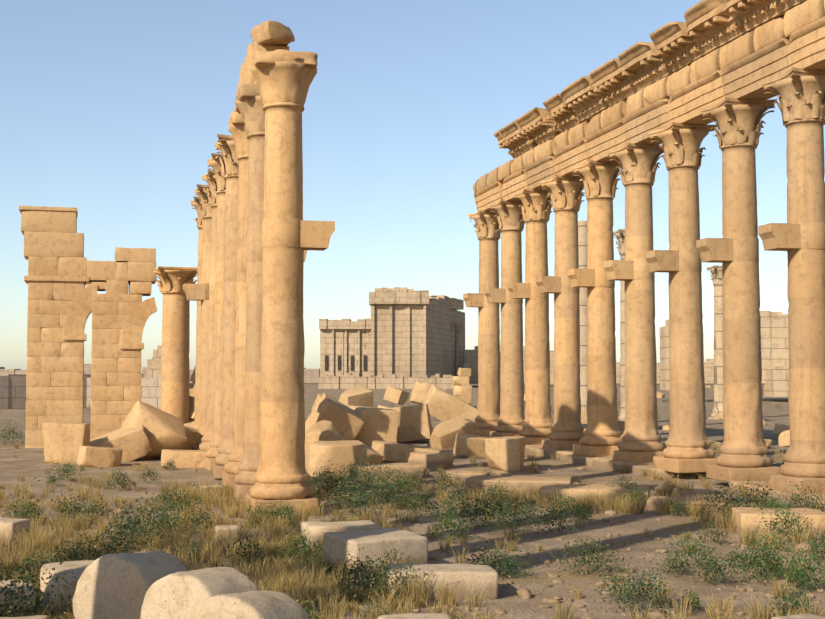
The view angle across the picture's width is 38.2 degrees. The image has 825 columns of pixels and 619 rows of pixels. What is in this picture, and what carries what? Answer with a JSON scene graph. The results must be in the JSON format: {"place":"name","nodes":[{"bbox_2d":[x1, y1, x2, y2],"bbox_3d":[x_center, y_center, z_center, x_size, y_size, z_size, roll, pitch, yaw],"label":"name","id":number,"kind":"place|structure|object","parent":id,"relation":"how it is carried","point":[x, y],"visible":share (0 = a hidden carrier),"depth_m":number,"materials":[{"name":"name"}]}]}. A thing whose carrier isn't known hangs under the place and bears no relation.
{"place":"outdoors","nodes":[
{"label":"outdoors","id":0,"kind":"place"},
{"bbox_2d":[0,383,824,618],"bbox_3d":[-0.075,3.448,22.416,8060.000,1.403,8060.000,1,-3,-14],"label":"ground","id":1,"kind":"structure","parent":0,"point":[29,463],"depth_m":22.13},
{"bbox_2d":[0,517,29,544],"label":"block","id":2,"kind":"object","parent":1,"relation":"on","point":[7,525],"depth_m":19.91,"materials":[{"name":"stone"}]},
{"bbox_2d":[0,580,35,616],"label":"block","id":3,"kind":"object","parent":1,"relation":"on","point":[2,596],"depth_m":13.57,"materials":[{"name":"stone"}]},
{"bbox_2d":[0,615,49,618],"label":"block","id":4,"kind":"object","parent":1,"relation":"on","point":[37,617],"depth_m":12.29,"materials":[{"name":"stone"}]},
{"bbox_2d":[39,560,94,618],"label":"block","id":5,"kind":"object","parent":1,"relation":"on","point":[77,568],"visible":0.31,"depth_m":13.93,"materials":[{"name":"stone"}]},
{"bbox_2d":[19,206,156,447],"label":"ruined arch","id":6,"kind":"structure","parent":1,"relation":"on","point":[64,303],"depth_m":46.76,"materials":[{"name":"stone"}]},
{"bbox_2d":[43,367,205,467],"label":"fallen stone blocks","id":7,"kind":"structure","parent":1,"relation":"on","point":[145,431],"depth_m":39.01,"materials":[{"name":"stone"}]},
{"bbox_2d":[73,550,187,618],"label":"drum","id":8,"kind":"object","parent":1,"relation":"on","point":[112,586],"visible":0.77,"depth_m":12.59,"materials":[{"name":"stone"}]},
{"bbox_2d":[0,364,319,408],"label":"shaded walls","id":9,"kind":"structure","parent":1,"relation":"on","point":[12,388],"depth_m":97.43,"materials":[{"name":"grey stone"}]},
{"bbox_2d":[153,266,197,423],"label":"column","id":10,"kind":"structure","parent":1,"relation":"on","point":[175,374],"depth_m":46.70,"materials":[{"name":"stone"}]},
{"bbox_2d":[190,196,202,428],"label":"column","id":11,"kind":"structure","parent":1,"relation":"on","point":[196,203],"depth_m":45.06,"materials":[{"name":"stone"}]},
{"bbox_2d":[183,184,211,449],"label":"column","id":12,"kind":"structure","parent":1,"relation":"on","point":[196,292],"depth_m":42.07,"materials":[{"name":"stone"}]},
{"bbox_2d":[140,567,259,618],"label":"drum","id":13,"kind":"object","parent":1,"relation":"on","point":[178,595],"visible":0.75,"depth_m":11.67,"materials":[{"name":"stone"}]},
{"bbox_2d":[199,170,217,450],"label":"column","id":14,"kind":"structure","parent":1,"relation":"on","point":[209,177],"depth_m":39.16,"materials":[{"name":"stone"}]},
{"bbox_2d":[200,485,224,495],"bbox_3d":[-4.755,4.324,28.305,0.508,0.314,0.415,2,-4,-28],"label":"block","id":15,"kind":"object","parent":1,"relation":"on","point":[210,486],"depth_m":28.16,"materials":[{"name":"stone"}]},
{"bbox_2d":[204,153,225,470],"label":"column","id":16,"kind":"structure","parent":1,"relation":"on","point":[214,163],"depth_m":36.21,"materials":[{"name":"stone"}]},
{"bbox_2d":[213,134,238,478],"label":"column","id":17,"kind":"structure","parent":1,"relation":"on","point":[226,147],"depth_m":33.31,"materials":[{"name":"stone"}]},
{"bbox_2d":[214,525,240,540],"bbox_3d":[-3.223,3.920,20.728,0.448,0.327,0.389,1,-3,-14],"label":"block","id":18,"kind":"object","parent":1,"relation":"on","point":[219,529],"depth_m":20.59,"materials":[{"name":"stone"}]},
{"bbox_2d":[223,112,248,489],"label":"column","id":19,"kind":"structure","parent":1,"relation":"on","point":[236,123],"depth_m":30.37,"materials":[{"name":"stone"}]},
{"bbox_2d":[182,590,308,618],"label":"drum","id":20,"kind":"object","parent":1,"relation":"on","point":[262,604],"visible":1,"depth_m":10.33,"materials":[{"name":"stone"}]},
{"bbox_2d":[233,83,307,501],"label":"column","id":21,"kind":"structure","parent":1,"relation":"on","point":[249,103],"depth_m":27.46,"materials":[{"name":"stone"}]},
{"bbox_2d":[234,42,288,111],"bbox_3d":[-3.738,-5.601,29.405,1.056,1.137,3.357,1,-3,-14],"label":"architrave fragment","id":22,"kind":"object","parent":21,"relation":"on","point":[246,76],"visible":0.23,"depth_m":28.09,"materials":[{"name":"stone"}]},
{"bbox_2d":[250,20,294,45],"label":"stone block","id":23,"kind":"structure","parent":22,"relation":"on","point":[276,33],"depth_m":27.41,"materials":[{"name":"stone"}]},
{"bbox_2d":[245,49,334,514],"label":"column","id":24,"kind":"structure","parent":1,"relation":"on","point":[284,80],"depth_m":24.50,"materials":[{"name":"stone"}]},
{"bbox_2d":[308,516,339,521],"bbox_3d":[-1.658,4.032,22.352,0.626,0.273,0.527,0,-3,-4],"label":"block","id":25,"kind":"object","parent":1,"relation":"on","point":[311,518],"depth_m":22.25,"materials":[{"name":"stone"}]},
{"bbox_2d":[300,520,381,547],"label":"stone block","id":26,"kind":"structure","parent":1,"relation":"on","point":[311,526],"depth_m":19.80,"materials":[{"name":"stone"}]},
{"bbox_2d":[323,528,427,576],"bbox_3d":[-0.527,3.574,17.263,1.228,0.674,1.041,2,-4,-31],"label":"cube block","id":27,"kind":"object","parent":1,"relation":"on","point":[342,545],"visible":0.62,"depth_m":16.94,"materials":[{"name":"stone"}]},
{"bbox_2d":[349,463,423,479],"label":"slab","id":28,"kind":"structure","parent":1,"relation":"on","point":[411,467],"depth_m":33.09,"materials":[{"name":"stone"}]},
{"bbox_2d":[318,287,464,388],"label":"bel temple walls","id":29,"kind":"structure","parent":1,"relation":"on","point":[400,338],"depth_m":229.86,"materials":[{"name":"beige stone"}]},
{"bbox_2d":[325,355,366,369],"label":"windows","id":30,"kind":"structure","parent":29,"relation":"in","point":[352,362],"depth_m":229.92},
{"bbox_2d":[304,368,490,475],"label":"rubble","id":31,"kind":"object","parent":1,"relation":"on","point":[357,418],"visible":0.92,"depth_m":47.20,"materials":[{"name":"stone"}]},
{"bbox_2d":[0,397,824,618],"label":"shrubs","id":32,"kind":"object","parent":1,"relation":"on","point":[797,574],"visible":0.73,"depth_m":19.53,"materials":[{"name":"green plant"}]},
{"bbox_2d":[0,405,824,618],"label":"pebbles","id":33,"kind":"object","parent":1,"relation":"on","point":[524,593],"visible":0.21,"depth_m":17.63,"materials":[{"name":"stone"}]},
{"bbox_2d":[377,613,450,618],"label":"stone block","id":34,"kind":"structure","parent":1,"relation":"on","point":[422,616],"depth_m":11.90,"materials":[{"name":"stone"}]},
{"bbox_2d":[408,452,452,468],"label":"stone block","id":35,"kind":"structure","parent":1,"relation":"on","point":[429,460],"depth_m":36.54,"materials":[{"name":"stone"}]},
{"bbox_2d":[385,563,497,600],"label":"stone block","id":36,"kind":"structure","parent":1,"relation":"on","point":[475,577],"depth_m":14.97,"materials":[{"name":"stone"}]},
{"bbox_2d":[450,322,454,374],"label":"pilaster","id":37,"kind":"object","parent":1,"relation":"on","point":[451,324],"depth_m":255.63,"materials":[{"name":"beige stone"}]},
{"bbox_2d":[455,323,463,375],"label":"pilaster","id":38,"kind":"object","parent":1,"relation":"on","point":[458,328],"depth_m":261.56,"materials":[{"name":"beige stone"}]},
{"bbox_2d":[147,311,788,396],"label":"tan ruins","id":39,"kind":"object","parent":1,"relation":"on","point":[774,349],"visible":0.31,"depth_m":124.53,"materials":[{"name":"stone"}]},
{"bbox_2d":[446,470,510,484],"bbox_3d":[1.748,4.474,31.618,1.625,0.392,1.032,0,-3,-5],"label":"slab","id":40,"kind":"object","parent":1,"relation":"on","point":[462,474],"depth_m":31.20,"materials":[{"name":"stone"}]},
{"bbox_2d":[465,475,571,491],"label":"slab","id":41,"kind":"structure","parent":1,"relation":"on","point":[481,480],"depth_m":29.22,"materials":[{"name":"stone"}]},
{"bbox_2d":[578,221,587,412],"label":"column","id":42,"kind":"structure","parent":1,"relation":"on","point":[582,237],"depth_m":65.48,"materials":[{"name":"beige stone"}]},
{"bbox_2d":[539,484,649,503],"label":"slab","id":43,"kind":"structure","parent":1,"relation":"on","point":[575,489],"depth_m":26.45,"materials":[{"name":"stone"}]},
{"bbox_2d":[613,229,624,420],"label":"column","id":44,"kind":"structure","parent":1,"relation":"on","point":[619,234],"depth_m":61.61,"materials":[{"name":"beige stone"}]},
{"bbox_2d":[485,385,789,470],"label":"stone blocks","id":45,"kind":"object","parent":1,"relation":"on","point":[505,453],"visible":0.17,"depth_m":35.90,"materials":[{"name":"stone"}]},
{"bbox_2d":[485,436,824,509],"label":"stylobate","id":46,"kind":"object","parent":1,"relation":"on","point":[608,463],"visible":0.25,"depth_m":34.90,"materials":[{"name":"stone"}]},
{"bbox_2d":[463,210,500,436],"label":"column","id":47,"kind":"structure","parent":46,"relation":"on","point":[486,225],"depth_m":50.35,"materials":[{"name":"stone"}]},
{"bbox_2d":[474,192,478,210],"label":"architrave","id":48,"kind":"object","parent":47,"relation":"on","point":[475,195],"visible":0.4,"depth_m":51.04,"materials":[{"name":"stone"}]},
{"bbox_2d":[473,179,478,192],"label":"frieze","id":49,"kind":"object","parent":48,"relation":"on","point":[475,187],"visible":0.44,"depth_m":51.00,"materials":[{"name":"stone"}]},
{"bbox_2d":[476,181,502,211],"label":"architrave","id":50,"kind":"object","parent":47,"relation":"on","point":[488,195],"visible":0.5,"depth_m":49.35,"materials":[{"name":"stone"}]},
{"bbox_2d":[476,167,502,190],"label":"frieze","id":51,"kind":"object","parent":50,"relation":"on","point":[486,180],"visible":0.4,"depth_m":49.33,"materials":[{"name":"stone"}]},
{"bbox_2d":[484,200,524,436],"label":"column","id":52,"kind":"structure","parent":46,"relation":"on","point":[511,222],"depth_m":47.40,"materials":[{"name":"stone"}]},
{"bbox_2d":[501,169,527,200],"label":"architrave","id":53,"kind":"object","parent":52,"relation":"on","point":[513,183],"visible":0.46,"depth_m":46.43,"materials":[{"name":"stone"}]},
{"bbox_2d":[498,153,525,180],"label":"frieze","id":54,"kind":"object","parent":53,"relation":"on","point":[508,168],"visible":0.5,"depth_m":46.47,"materials":[{"name":"stone"}]},
{"bbox_2d":[494,130,519,158],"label":"cornice","id":55,"kind":"structure","parent":54,"relation":"on","point":[500,137],"depth_m":45.93,"materials":[{"name":"stone"}]},
{"bbox_2d":[507,189,552,444],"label":"column","id":56,"kind":"structure","parent":46,"relation":"on","point":[537,424],"depth_m":44.45,"materials":[{"name":"stone"}]},
{"bbox_2d":[524,156,555,189],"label":"architrave","id":57,"kind":"object","parent":56,"relation":"on","point":[538,171],"visible":0.56,"depth_m":43.55,"materials":[{"name":"stone"}]},
{"bbox_2d":[523,138,556,165],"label":"frieze","id":58,"kind":"object","parent":57,"relation":"on","point":[540,151],"visible":0.35,"depth_m":43.25,"materials":[{"name":"stone"}]},
{"bbox_2d":[499,121,536,154],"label":"cornice","id":59,"kind":"structure","parent":58,"relation":"on","point":[511,132],"depth_m":44.57,"materials":[{"name":"stone"}]},
{"bbox_2d":[515,107,562,144],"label":"cornice","id":60,"kind":"structure","parent":58,"relation":"on","point":[534,126],"depth_m":42.46,"materials":[{"name":"stone"}]},
{"bbox_2d":[535,175,584,450],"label":"column","id":61,"kind":"structure","parent":46,"relation":"on","point":[567,427],"depth_m":41.55,"materials":[{"name":"stone"}]},
{"bbox_2d":[567,160,622,456],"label":"column","id":62,"kind":"structure","parent":46,"relation":"on","point":[602,432],"depth_m":38.63,"materials":[{"name":"stone"}]},
{"bbox_2d":[554,138,588,176],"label":"architrave","id":63,"kind":"object","parent":62,"relation":"on","point":[567,158],"visible":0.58,"depth_m":40.61,"materials":[{"name":"stone"}]},
{"bbox_2d":[554,120,589,150],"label":"frieze","id":64,"kind":"object","parent":63,"relation":"on","point":[574,134],"visible":0.44,"depth_m":40.33,"materials":[{"name":"stone"}]},
{"bbox_2d":[543,93,579,131],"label":"cornice","id":65,"kind":"structure","parent":64,"relation":"on","point":[562,114],"depth_m":40.41,"materials":[{"name":"stone"}]},
{"bbox_2d":[583,119,625,161],"bbox_3d":[6.532,-5.274,37.820,1.156,0.876,3.004,1,-3,-14],"label":"architrave","id":66,"kind":"object","parent":62,"relation":"on","point":[602,142],"visible":0.6,"depth_m":37.77,"materials":[{"name":"stone"}]},
{"bbox_2d":[586,99,626,136],"bbox_3d":[6.523,-6.012,37.858,1.105,0.612,2.996,1,-3,-14],"label":"frieze","id":67,"kind":"object","parent":66,"relation":"on","point":[608,116],"visible":0.38,"depth_m":37.34,"materials":[{"name":"stone"}]},
{"bbox_2d":[560,76,608,122],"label":"cornice","id":68,"kind":"structure","parent":67,"relation":"on","point":[582,99],"depth_m":38.29,"materials":[{"name":"stone"}]},
{"bbox_2d":[589,58,637,106],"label":"cornice","id":69,"kind":"structure","parent":67,"relation":"on","point":[610,82],"depth_m":36.16,"materials":[{"name":"stone"}]},
{"bbox_2d":[603,143,664,462],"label":"column","id":70,"kind":"structure","parent":46,"relation":"on","point":[640,439],"depth_m":35.73,"materials":[{"name":"stone"}]},
{"bbox_2d":[645,122,716,472],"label":"column","id":71,"kind":"structure","parent":46,"relation":"on","point":[688,449],"depth_m":32.78,"materials":[{"name":"stone"}]},
{"bbox_2d":[621,98,670,144],"bbox_3d":[7.234,-5.434,34.887,1.152,0.877,3.004,1,-3,-14],"label":"architrave","id":72,"kind":"object","parent":71,"relation":"on","point":[640,124],"visible":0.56,"depth_m":34.85,"materials":[{"name":"stone"}]},
{"bbox_2d":[626,75,668,114],"bbox_3d":[7.234,-6.166,34.927,1.076,0.619,2.996,1,-3,-14],"label":"frieze","id":73,"kind":"object","parent":72,"relation":"on","point":[648,95],"visible":0.46,"depth_m":34.53,"materials":[{"name":"stone"}]},
{"bbox_2d":[618,42,669,90],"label":"cornice","id":74,"kind":"structure","parent":73,"relation":"on","point":[641,64],"depth_m":34.08,"materials":[{"name":"stone"}]},
{"bbox_2d":[696,97,780,481],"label":"column","id":75,"kind":"structure","parent":46,"relation":"on","point":[744,450],"depth_m":29.84,"materials":[{"name":"stone"}]},
{"bbox_2d":[669,70,724,124],"bbox_3d":[7.965,-5.593,31.961,1.161,0.880,3.004,1,-3,-14],"label":"architrave","id":76,"kind":"object","parent":75,"relation":"on","point":[688,102],"visible":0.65,"depth_m":31.89,"materials":[{"name":"stone"}]},
{"bbox_2d":[667,47,721,96],"bbox_3d":[7.972,-6.329,32.003,1.101,0.612,2.996,1,-3,-14],"label":"frieze","id":77,"kind":"object","parent":76,"relation":"on","point":[702,67],"visible":0.52,"depth_m":31.80,"materials":[{"name":"stone"}]},
{"bbox_2d":[649,21,702,73],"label":"cornice","id":78,"kind":"structure","parent":77,"relation":"on","point":[675,44],"depth_m":32.08,"materials":[{"name":"stone"}]},
{"bbox_2d":[721,38,788,99],"bbox_3d":[8.720,-5.749,29.041,1.148,0.880,3.004,1,-3,-14],"label":"architrave","id":79,"kind":"object","parent":75,"relation":"on","point":[744,77],"visible":0.56,"depth_m":28.99,"materials":[{"name":"stone"}]},
{"bbox_2d":[720,17,789,68],"bbox_3d":[8.710,-6.487,29.079,1.084,0.611,2.996,1,-3,-14],"label":"frieze","id":80,"kind":"object","parent":79,"relation":"on","point":[754,40],"visible":0.54,"depth_m":28.89,"materials":[{"name":"stone"}]},
{"bbox_2d":[684,0,748,55],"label":"cornice","id":81,"kind":"structure","parent":80,"relation":"on","point":[712,25],"depth_m":30.05,"materials":[{"name":"stone"}]},
{"bbox_2d":[724,0,785,30],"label":"cornice","id":82,"kind":"structure","parent":80,"relation":"on","point":[753,14],"depth_m":28.41,"materials":[{"name":"stone"}]},
{"bbox_2d":[758,67,824,493],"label":"column","id":83,"kind":"structure","parent":46,"relation":"on","point":[799,236],"depth_m":26.97,"materials":[{"name":"stone"}]},
{"bbox_2d":[787,16,824,70],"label":"architrave","id":84,"kind":"object","parent":83,"relation":"on","point":[806,46],"visible":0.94,"depth_m":26.63,"materials":[{"name":"stone"}]},
{"bbox_2d":[783,0,824,36],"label":"frieze","id":85,"kind":"object","parent":84,"relation":"on","point":[806,12],"visible":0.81,"depth_m":26.73,"materials":[{"name":"stone"}]},
{"bbox_2d":[780,0,805,10],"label":"cornice","id":86,"kind":"structure","parent":85,"relation":"on","point":[786,5],"depth_m":27.25,"materials":[{"name":"stone"}]},
{"bbox_2d":[647,495,735,511],"bbox_3d":[5.882,4.158,25.125,1.814,0.350,1.024,-1,-3,14],"label":"slab","id":87,"kind":"object","parent":1,"relation":"on","point":[651,502],"depth_m":24.84,"materials":[{"name":"stone"}]},
{"bbox_2d":[706,265,723,419],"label":"column","id":88,"kind":"structure","parent":1,"relation":"on","point":[716,273],"depth_m":74.43,"materials":[{"name":"beige stone"}]},
{"bbox_2d":[732,507,824,539],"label":"slab","id":89,"kind":"object","parent":1,"relation":"on","point":[743,515],"depth_m":20.80,"materials":[{"name":"stone"}]},
{"bbox_2d":[771,614,824,618],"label":"block","id":90,"kind":"object","parent":1,"relation":"on","point":[804,616],"depth_m":12.98,"materials":[{"name":"stone"}]},
{"bbox_2d":[0,440,824,618],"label":"dry grass","id":91,"kind":"structure","parent":0,"point":[292,584],"depth_m":19.44,"materials":[{"name":"plant"}]},
{"bbox_2d":[0,0,824,372],"label":"sky","id":92,"kind":"structure","parent":0,"point":[114,112],"materials":[{"name":"blue"}]},
{"bbox_2d":[429,296,463,309],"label":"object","id":93,"kind":"structure","parent":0,"point":[456,304],"depth_m":258.48,"materials":[{"name":"beige stone"}]}
]}

